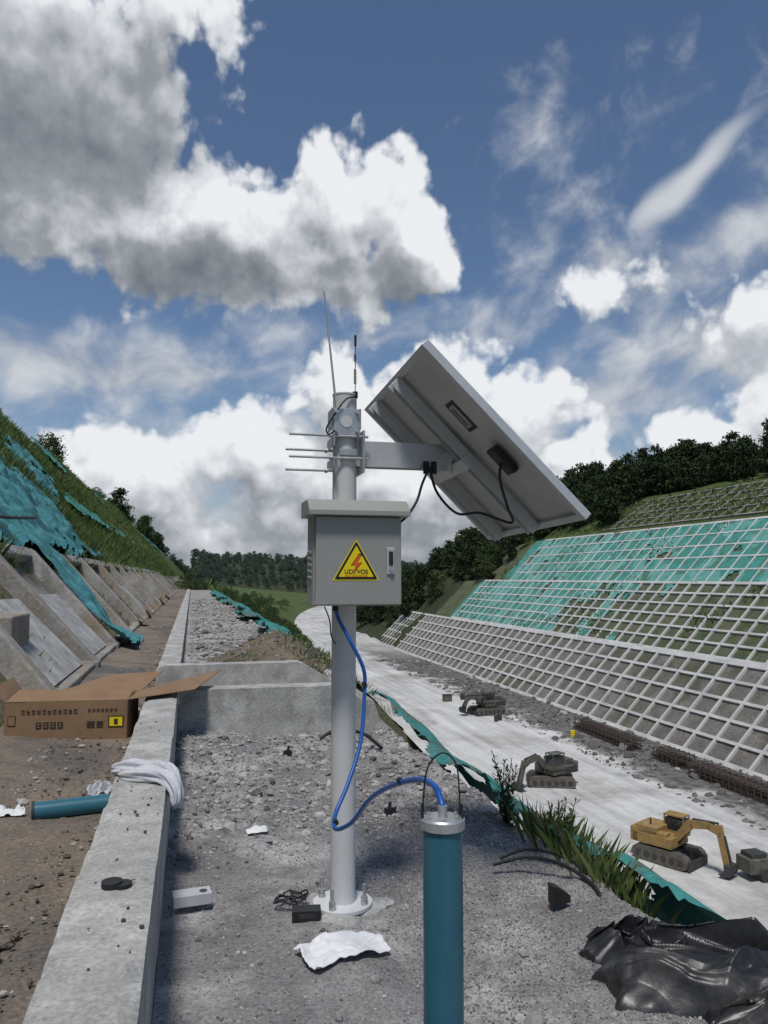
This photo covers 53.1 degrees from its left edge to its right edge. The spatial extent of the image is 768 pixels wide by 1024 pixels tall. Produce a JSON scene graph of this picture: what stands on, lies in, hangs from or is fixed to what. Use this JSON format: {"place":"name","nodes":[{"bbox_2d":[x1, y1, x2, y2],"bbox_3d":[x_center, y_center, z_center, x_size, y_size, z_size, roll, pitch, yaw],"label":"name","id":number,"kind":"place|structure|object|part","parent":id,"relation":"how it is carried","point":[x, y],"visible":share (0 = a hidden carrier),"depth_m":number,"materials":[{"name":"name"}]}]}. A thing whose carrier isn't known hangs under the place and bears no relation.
{"place":"outdoors","nodes":[
{"label":"outdoors","id":0,"kind":"place"},
{"bbox_2d":[0,419,767,1023],"bbox_3d":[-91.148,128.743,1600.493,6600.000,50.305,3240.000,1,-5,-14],"label":"ground","id":1,"kind":"structure","parent":0,"point":[616,799],"depth_m":69.98,"materials":[{"name":"grey soil"}]},
{"bbox_2d":[0,804,24,816],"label":"plastic bag","id":2,"kind":"object","parent":1,"relation":"on","point":[18,810],"visible":1,"depth_m":4.11,"materials":[{"name":"white plastic"}]},
{"bbox_2d":[0,613,29,647],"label":"concrete block","id":3,"kind":"structure","parent":1,"relation":"on","point":[15,626],"depth_m":8.32,"materials":[{"name":"grey concrete"}]},
{"bbox_2d":[0,434,83,556],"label":"safety netting","id":4,"kind":"object","parent":1,"relation":"on","point":[16,494],"visible":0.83,"depth_m":20.02,"materials":[{"name":"teal fabric"}]},
{"bbox_2d":[31,793,110,819],"bbox_3d":[-1.690,1.599,4.159,0.400,0.104,0.104,2,-5,-25],"label":"blue tube section","id":5,"kind":"object","parent":1,"relation":"on","point":[71,807],"visible":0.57,"depth_m":4.12,"materials":[{"name":"teal paint"}]},
{"bbox_2d":[50,528,102,556],"bbox_3d":[-9.331,0.606,22.396,1.259,1.374,11.920,1,-5,-14],"label":"safety netting","id":6,"kind":"object","parent":1,"relation":"on","point":[92,552],"visible":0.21,"depth_m":24.12,"materials":[{"name":"teal fabric"}]},
{"bbox_2d":[16,510,143,645],"bbox_3d":[-6.032,1.212,14.924,2.674,2.690,6.975,1,-5,-14],"label":"safety netting","id":7,"kind":"object","parent":1,"relation":"on","point":[72,578],"visible":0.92,"depth_m":14.82,"materials":[{"name":"teal fabric"}]},
{"bbox_2d":[0,586,169,685],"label":"concrete slab","id":8,"kind":"object","parent":1,"relation":"on","point":[52,645],"visible":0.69,"depth_m":10.04,"materials":[{"name":"concrete"}]},
{"bbox_2d":[0,621,173,1008],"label":"path stones","id":9,"kind":"object","parent":1,"relation":"on","point":[6,941],"visible":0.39,"depth_m":3.98,"materials":[{"name":"stone"}]},
{"bbox_2d":[0,548,176,689],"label":"retaining ribs","id":10,"kind":"object","parent":1,"relation":"on","point":[17,663],"visible":0.53,"depth_m":13.67,"materials":[{"name":"grey concrete"}]},
{"bbox_2d":[0,408,176,576],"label":"slope grass","id":11,"kind":"structure","parent":1,"relation":"on","point":[122,549],"depth_m":44.27,"materials":[{"name":"green plant"}]},
{"bbox_2d":[0,515,36,518],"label":"black hose","id":12,"kind":"object","parent":11,"relation":"on","point":[16,517],"visible":1,"depth_m":12.61,"materials":[{"name":"plastic"}]},
{"bbox_2d":[0,544,176,689],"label":"retaining beams","id":13,"kind":"structure","parent":1,"relation":"on","point":[78,675],"depth_m":12.88,"materials":[{"name":"grey concrete"}]},
{"bbox_2d":[1,564,169,687],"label":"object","id":14,"kind":"object","parent":13,"relation":"attached to","point":[119,613],"visible":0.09,"depth_m":19.45,"materials":[{"name":"green plant"}]},
{"bbox_2d":[84,780,112,795],"bbox_3d":[-1.624,1.614,4.520,0.176,0.065,0.247,-4,-7,41],"label":"plastic bag","id":15,"kind":"object","parent":1,"relation":"on","point":[98,787],"visible":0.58,"depth_m":4.48,"materials":[{"name":"white plastic"}]},
{"bbox_2d":[31,436,165,555],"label":"safety netting","id":16,"kind":"object","parent":1,"relation":"on","point":[52,458],"visible":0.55,"depth_m":60.37,"materials":[{"name":"teal fabric"}]},
{"bbox_2d":[22,692,178,1023],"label":"concrete wall","id":17,"kind":"structure","parent":1,"relation":"on","point":[115,984],"depth_m":2.40,"materials":[{"name":"grey concrete"}]},
{"bbox_2d":[101,877,131,890],"bbox_3d":[-0.882,1.227,2.537,0.100,0.018,0.067,0,-5,-4],"label":"rubber plug","id":18,"kind":"object","parent":17,"relation":"on","point":[112,883],"visible":1,"depth_m":2.52,"materials":[{"name":"black rubber"}]},
{"bbox_2d":[87,721,164,970],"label":"wall pebbles","id":19,"kind":"object","parent":17,"relation":"on","point":[128,907],"depth_m":2.59,"materials":[{"name":"stone"}]},
{"bbox_2d":[111,758,184,808],"bbox_3d":[-1.185,1.374,3.921,0.487,0.220,0.213,-2,-5,24],"label":"towel","id":20,"kind":"object","parent":17,"relation":"on","point":[166,774],"visible":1,"depth_m":3.84,"materials":[{"name":"fabric"}]},
{"bbox_2d":[36,431,170,555],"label":"hillside trees","id":21,"kind":"object","parent":1,"relation":"on","point":[146,530],"visible":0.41,"depth_m":152.86,"materials":[{"name":"green plant"}]},
{"bbox_2d":[64,492,142,544],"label":"safety netting","id":22,"kind":"object","parent":1,"relation":"on","point":[82,508],"visible":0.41,"depth_m":42.37,"materials":[{"name":"teal fabric"}]},
{"bbox_2d":[0,670,220,738],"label":"cardboard box","id":23,"kind":"object","parent":1,"relation":"on","point":[106,707],"visible":1,"depth_m":6.21,"materials":[{"name":"brown cardboard"}]},
{"bbox_2d":[155,589,189,685],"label":"concrete wall","id":24,"kind":"structure","parent":1,"relation":"on","point":[173,651],"depth_m":12.66,"materials":[{"name":"grey concrete"}]},
{"bbox_2d":[174,569,299,633],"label":"bushes","id":25,"kind":"object","parent":1,"relation":"on","point":[248,601],"visible":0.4,"depth_m":221.08,"materials":[{"name":"green plant"}]},
{"bbox_2d":[158,660,330,685],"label":"concrete wall","id":26,"kind":"structure","parent":1,"relation":"on","point":[262,672],"depth_m":8.40,"materials":[{"name":"grey concrete"}]},
{"bbox_2d":[201,577,312,646],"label":"bank grass","id":27,"kind":"structure","parent":1,"relation":"on","point":[211,585],"depth_m":82.63,"materials":[{"name":"green plant"}]},
{"bbox_2d":[187,598,330,678],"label":"bench stones","id":28,"kind":"object","parent":1,"relation":"on","point":[212,647],"visible":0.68,"depth_m":17.46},
{"bbox_2d":[210,590,327,656],"bbox_3d":[-6.710,4.577,35.405,1.868,1.446,47.460,1,-5,-14],"label":"safety netting","id":29,"kind":"object","parent":1,"relation":"on","point":[261,621],"visible":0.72,"depth_m":21.60,"materials":[{"name":"teal fabric"}]},
{"bbox_2d":[178,682,411,748],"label":"concrete wall","id":30,"kind":"structure","parent":1,"relation":"on","point":[295,710],"depth_m":7.18,"materials":[{"name":"grey concrete"}]},
{"bbox_2d":[188,632,404,730],"bbox_3d":[-1.642,2.297,11.495,2.550,1.087,5.600,1,-5,-14],"label":"dirt mound","id":31,"kind":"object","parent":1,"relation":"on","point":[266,648],"visible":0.34,"depth_m":10.12,"materials":[{"name":"soil"}]},
{"bbox_2d":[204,630,362,691],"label":"mound clods","id":32,"kind":"object","parent":31,"relation":"on","point":[281,644],"visible":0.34,"depth_m":10.24,"materials":[{"name":"soil"}]},
{"bbox_2d":[262,627,393,707],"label":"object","id":33,"kind":"object","parent":31,"relation":"on","point":[310,646],"visible":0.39,"depth_m":10.15,"materials":[{"name":"green plant"}]},
{"bbox_2d":[168,548,427,590],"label":"distant forest","id":34,"kind":"object","parent":1,"relation":"on","point":[211,560],"visible":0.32,"depth_m":707.24,"materials":[{"name":"green plant"}]},
{"bbox_2d":[362,692,397,717],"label":"edge weeds","id":35,"kind":"object","parent":1,"relation":"on","point":[388,708],"visible":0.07,"depth_m":7.89,"materials":[{"name":"green plant"}]},
{"bbox_2d":[442,694,451,701],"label":"tool bin","id":36,"kind":"object","parent":1,"relation":"on","point":[446,697],"visible":1,"depth_m":102.41,"materials":[{"name":"metal"}]},
{"bbox_2d":[459,690,505,716],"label":"excavator","id":37,"kind":"object","parent":1,"relation":"on","point":[487,702],"visible":0.98,"depth_m":92.12,"materials":[{"name":"metal"}]},
{"bbox_2d":[512,750,577,792],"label":"excavator","id":38,"kind":"object","parent":1,"relation":"on","point":[554,769],"visible":1,"depth_m":60.39,"materials":[{"name":"metal"}]},
{"bbox_2d":[356,418,767,628],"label":"forest","id":39,"kind":"object","parent":1,"relation":"on","point":[685,464],"visible":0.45,"depth_m":166.52,"materials":[{"name":"green plant"}]},
{"bbox_2d":[377,659,767,829],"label":"toe rocks","id":40,"kind":"object","parent":1,"relation":"on","point":[668,784],"visible":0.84,"depth_m":78.92,"materials":[{"name":"stone"}]},
{"bbox_2d":[381,611,767,780],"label":"slope lattice","id":41,"kind":"object","parent":1,"relation":"on","point":[731,720],"visible":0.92,"depth_m":93.11,"materials":[{"name":"concrete"}]},
{"bbox_2d":[572,718,644,749],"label":"rebar cage","id":42,"kind":"object","parent":1,"relation":"on","point":[596,729],"visible":1,"depth_m":77.76,"materials":[{"name":"brown metal"}]},
{"bbox_2d":[451,580,767,665],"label":"slope lattice","id":43,"kind":"object","parent":1,"relation":"on","point":[739,645],"visible":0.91,"depth_m":102.13,"materials":[{"name":"concrete"}]},
{"bbox_2d":[449,580,673,639],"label":"slope netting","id":44,"kind":"object","parent":43,"relation":"attached to","point":[606,604],"visible":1,"depth_m":137.61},
{"bbox_2d":[459,477,767,641],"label":"slope scrub","id":45,"kind":"object","parent":1,"relation":"on","point":[758,588],"visible":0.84,"depth_m":128.97,"materials":[{"name":"green plant"}]},
{"bbox_2d":[510,516,767,581],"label":"slope lattice","id":46,"kind":"object","parent":1,"relation":"on","point":[683,548],"visible":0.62,"depth_m":118.90,"materials":[{"name":"concrete"}]},
{"bbox_2d":[503,518,767,581],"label":"slope netting","id":47,"kind":"object","parent":46,"relation":"attached to","point":[741,562],"visible":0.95,"depth_m":117.70,"materials":[{"name":"teal fabric"}]},
{"bbox_2d":[648,744,696,769],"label":"rebar cage","id":48,"kind":"object","parent":1,"relation":"on","point":[676,758],"visible":0.88,"depth_m":68.06,"materials":[{"name":"brown metal"}]},
{"bbox_2d":[630,810,738,877],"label":"excavator","id":49,"kind":"object","parent":1,"relation":"on","point":[665,840],"visible":1,"depth_m":44.45,"materials":[{"name":"metal"}]},
{"bbox_2d":[603,480,767,530],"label":"slope lattice","id":50,"kind":"object","parent":1,"relation":"on","point":[718,509],"visible":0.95,"depth_m":128.65,"materials":[{"name":"concrete"}]},
{"bbox_2d":[684,759,767,803],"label":"rebar cage","id":51,"kind":"object","parent":1,"relation":"on","point":[756,788],"visible":0.99,"depth_m":60.01,"materials":[{"name":"brown metal"}]},
{"bbox_2d":[0,0,767,568],"label":"sky","id":52,"kind":"structure","parent":0,"point":[567,200],"materials":[{"name":"blue"}]},
{"bbox_2d":[152,727,707,1023],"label":"gravel ground","id":53,"kind":"structure","parent":0,"point":[204,1008],"depth_m":3.35,"materials":[{"name":"grey gravel"}]},
{"bbox_2d":[172,886,211,908],"bbox_3d":[-0.876,1.754,3.500,0.170,0.048,0.090,2,-5,-21],"label":"white plastic box","id":54,"kind":"object","parent":53,"relation":"on","point":[190,897],"visible":1,"depth_m":3.47,"materials":[{"name":"plastic"}]},
{"bbox_2d":[246,825,267,833],"bbox_3d":[-0.746,1.863,4.509,0.126,0.033,0.084,1,-5,-14],"label":"paper scrap","id":55,"kind":"object","parent":53,"relation":"on","point":[254,829],"visible":1,"depth_m":4.50,"materials":[{"name":"white paper"}]},
{"bbox_2d":[283,746,291,756],"bbox_3d":[-0.796,1.984,6.355,0.060,0.099,0.042,-3,-6,28],"label":"black plug","id":56,"kind":"object","parent":53,"relation":"on","point":[287,752],"visible":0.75,"depth_m":6.34,"materials":[{"name":"plastic"}]},
{"bbox_2d":[273,889,308,904],"bbox_3d":[-0.416,1.762,3.506,0.157,0.052,0.130,-2,-5,23],"label":"coiled cable","id":57,"kind":"object","parent":53,"relation":"on","point":[302,897],"visible":0.99,"depth_m":3.49,"materials":[{"name":"black plastic"}]},
{"bbox_2d":[292,904,320,922],"bbox_3d":[-0.342,1.768,3.383,0.125,0.045,0.071,0,-5,-5],"label":"power adapter","id":58,"kind":"object","parent":53,"relation":"on","point":[305,913],"visible":1,"depth_m":3.35,"materials":[{"name":"black plastic"}]},
{"bbox_2d":[293,930,391,969],"bbox_3d":[-0.173,1.720,3.055,0.349,0.040,0.242,3,-6,-31],"label":"white cloth","id":59,"kind":"object","parent":53,"relation":"on","point":[322,950],"visible":1,"depth_m":3.04,"materials":[{"name":"white fabric"}]},
{"bbox_2d":[305,893,393,926],"bbox_3d":[-0.182,1.804,3.451,0.524,0.044,0.491,-1,-5,8],"label":"pole footing","id":60,"kind":"object","parent":53,"relation":"on","point":[378,903],"visible":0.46,"depth_m":3.43,"materials":[{"name":"grey concrete"}]},
{"bbox_2d":[313,392,371,916],"bbox_3d":[-0.189,0.619,3.613,0.270,2.380,0.270,1,-5,-14],"label":"steel pole","id":61,"kind":"object","parent":60,"relation":"on","point":[342,897],"visible":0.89,"depth_m":3.53,"materials":[{"name":"metal"}]},
{"bbox_2d":[285,407,367,476],"bbox_3d":[-0.274,-0.334,3.673,0.375,0.310,0.210,1,-5,-14],"label":"pole clamp","id":62,"kind":"object","parent":61,"relation":"attached to","point":[344,422],"visible":0.96,"depth_m":3.63,"materials":[{"name":"metal"}]},
{"bbox_2d":[323,291,335,407],"bbox_3d":[-0.252,-0.731,3.696,0.085,0.686,0.012,-1,-5,8],"label":"lightning rod","id":63,"kind":"object","parent":61,"relation":"attached to","point":[333,381],"visible":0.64,"depth_m":3.70,"materials":[{"name":"metal"}]},
{"bbox_2d":[326,396,355,434],"bbox_3d":[-0.202,-0.458,3.630,0.148,0.197,0.027,2,-5,-22],"label":"antenna cable","id":64,"kind":"object","parent":61,"relation":"attached to","point":[344,400],"visible":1,"depth_m":3.61,"materials":[{"name":"black plastic"}]},
{"bbox_2d":[301,499,409,605],"bbox_3d":[-0.134,0.187,3.488,0.456,0.470,0.260,1,-5,-14],"label":"equipment cabinet","id":65,"kind":"object","parent":61,"relation":"attached to","point":[337,529],"visible":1,"depth_m":3.40,"materials":[{"name":"metal"}]},
{"bbox_2d":[324,606,335,643],"bbox_3d":[-0.232,0.511,3.454,0.035,0.174,0.077,-4,-7,42],"label":"thin black cable","id":66,"kind":"object","parent":65,"relation":"attached to","point":[330,625],"visible":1,"depth_m":3.43,"materials":[{"name":"plastic"}]},
{"bbox_2d":[333,540,378,580],"bbox_3d":[-0.123,0.213,3.392,0.205,0.179,0.002,1,-5,-14],"label":"warning sign","id":67,"kind":"object","parent":65,"relation":"attached to","point":[356,565],"visible":1,"depth_m":3.39,"materials":[{"name":"yellow plastic"}]},
{"bbox_3d":[-0.112,0.217,3.407,0.388,0.391,0.020,1,-5,-14],"label":"door","id":68,"kind":"part","parent":65,"relation":"part of","materials":[{"name":"paint"}]},
{"bbox_2d":[365,605,380,610],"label":"cable glands","id":69,"kind":"object","parent":65,"relation":"attached to","point":[367,608],"visible":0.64,"depth_m":3.49,"materials":[{"name":"black plastic"}]},
{"bbox_2d":[353,335,357,397],"bbox_3d":[-0.138,-0.702,3.707,0.026,0.308,0.026,1,-5,-14],"label":"whip antenna","id":70,"kind":"object","parent":61,"relation":"attached to","point":[355,370],"visible":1,"depth_m":3.71,"materials":[{"name":"black plastic"}]},
{"bbox_2d":[356,339,590,540],"bbox_3d":[0.312,-0.275,3.784,0.919,0.804,1.152,1,-5,-14],"label":"solar panel","id":71,"kind":"object","parent":61,"relation":"attached to","point":[460,443],"visible":0.93,"depth_m":3.65,"materials":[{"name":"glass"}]},
{"bbox_2d":[319,730,382,749],"bbox_3d":[-0.262,1.994,6.796,0.692,0.107,0.161,-3,-6,34],"label":"rubber hose","id":72,"kind":"object","parent":53,"relation":"on","point":[376,743],"visible":0.62,"depth_m":6.75,"materials":[{"name":"black rubber"}]},
{"bbox_2d":[384,801,393,816],"bbox_3d":[0.032,1.862,4.814,0.038,0.091,0.055,-5,-7,44],"label":"black plug","id":73,"kind":"object","parent":53,"relation":"on","point":[389,810],"visible":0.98,"depth_m":4.80,"materials":[{"name":"plastic"}]},
{"bbox_2d":[162,727,701,1023],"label":"rubble","id":74,"kind":"object","parent":53,"relation":"on","point":[403,747],"visible":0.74,"depth_m":5.18,"materials":[{"name":"gravel"}]},
{"bbox_2d":[420,752,464,1023],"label":"cylindrical sensor","id":75,"kind":"object","parent":53,"relation":"on","point":[442,828],"visible":1,"depth_m":1.88,"materials":[{"name":"teal paint"}]},
{"bbox_2d":[332,606,444,830],"bbox_3d":[-0.053,0.787,2.683,0.179,0.868,1.542,1,-5,-9],"label":"blue cable","id":76,"kind":"object","parent":75,"relation":"attached to","point":[399,781],"visible":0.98,"depth_m":3.11,"materials":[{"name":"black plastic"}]},
{"bbox_2d":[490,749,520,824],"bbox_3d":[0.740,1.678,4.607,0.208,0.480,0.172,1,-5,-14],"label":"shrub","id":77,"kind":"object","parent":53,"relation":"on","point":[506,799],"visible":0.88,"depth_m":4.61,"materials":[{"name":"green plant"}]},
{"bbox_2d":[530,802,561,836],"bbox_3d":[0.943,1.825,4.378,0.212,0.348,0.148,1,-5,-14],"label":"shrub","id":78,"kind":"object","parent":53,"relation":"on","point":[548,813],"visible":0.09,"depth_m":4.40,"materials":[{"name":"green plant"}]},
{"bbox_2d":[367,690,726,925],"bbox_3d":[0.730,2.245,6.456,1.029,0.689,6.300,1,-5,-14],"label":"safety netting","id":79,"kind":"object","parent":53,"relation":"on","point":[694,911],"visible":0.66,"depth_m":4.06,"materials":[{"name":"teal fabric"}]},
{"bbox_2d":[493,848,601,897],"bbox_3d":[0.840,1.774,3.813,0.650,0.088,0.243,-4,-7,42],"label":"rubber hose","id":80,"kind":"object","parent":53,"relation":"on","point":[587,880],"visible":0.92,"depth_m":3.88,"materials":[{"name":"black rubber"}]},
{"bbox_2d":[548,882,570,906],"bbox_3d":[0.797,1.728,3.491,0.119,0.089,0.058,3,-6,-31],"label":"corner protector","id":81,"kind":"object","parent":53,"relation":"on","point":[558,896],"visible":1,"depth_m":3.46,"materials":[{"name":"black plastic"}]},
{"bbox_2d":[540,797,580,846],"bbox_3d":[0.975,1.766,4.202,0.232,0.435,0.183,-2,-5,21],"label":"shrub","id":82,"kind":"object","parent":53,"relation":"on","point":[563,817],"visible":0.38,"depth_m":4.21,"materials":[{"name":"green plant"}]},
{"bbox_2d":[578,914,767,1023],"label":"crumpled tarpaulin","id":83,"kind":"object","parent":53,"relation":"on","point":[713,972],"visible":0.87,"depth_m":2.77,"materials":[{"name":"black plastic"}]},
{"bbox_2d":[504,793,686,923],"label":"reed grass","id":84,"kind":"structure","parent":0,"point":[604,867],"depth_m":3.85,"materials":[{"name":"green plant"}]},
{"bbox_2d":[736,848,767,882],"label":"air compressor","id":85,"kind":"object","parent":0,"point":[751,861],"visible":1,"depth_m":41.88,"materials":[{"name":"metal"}]}
]}

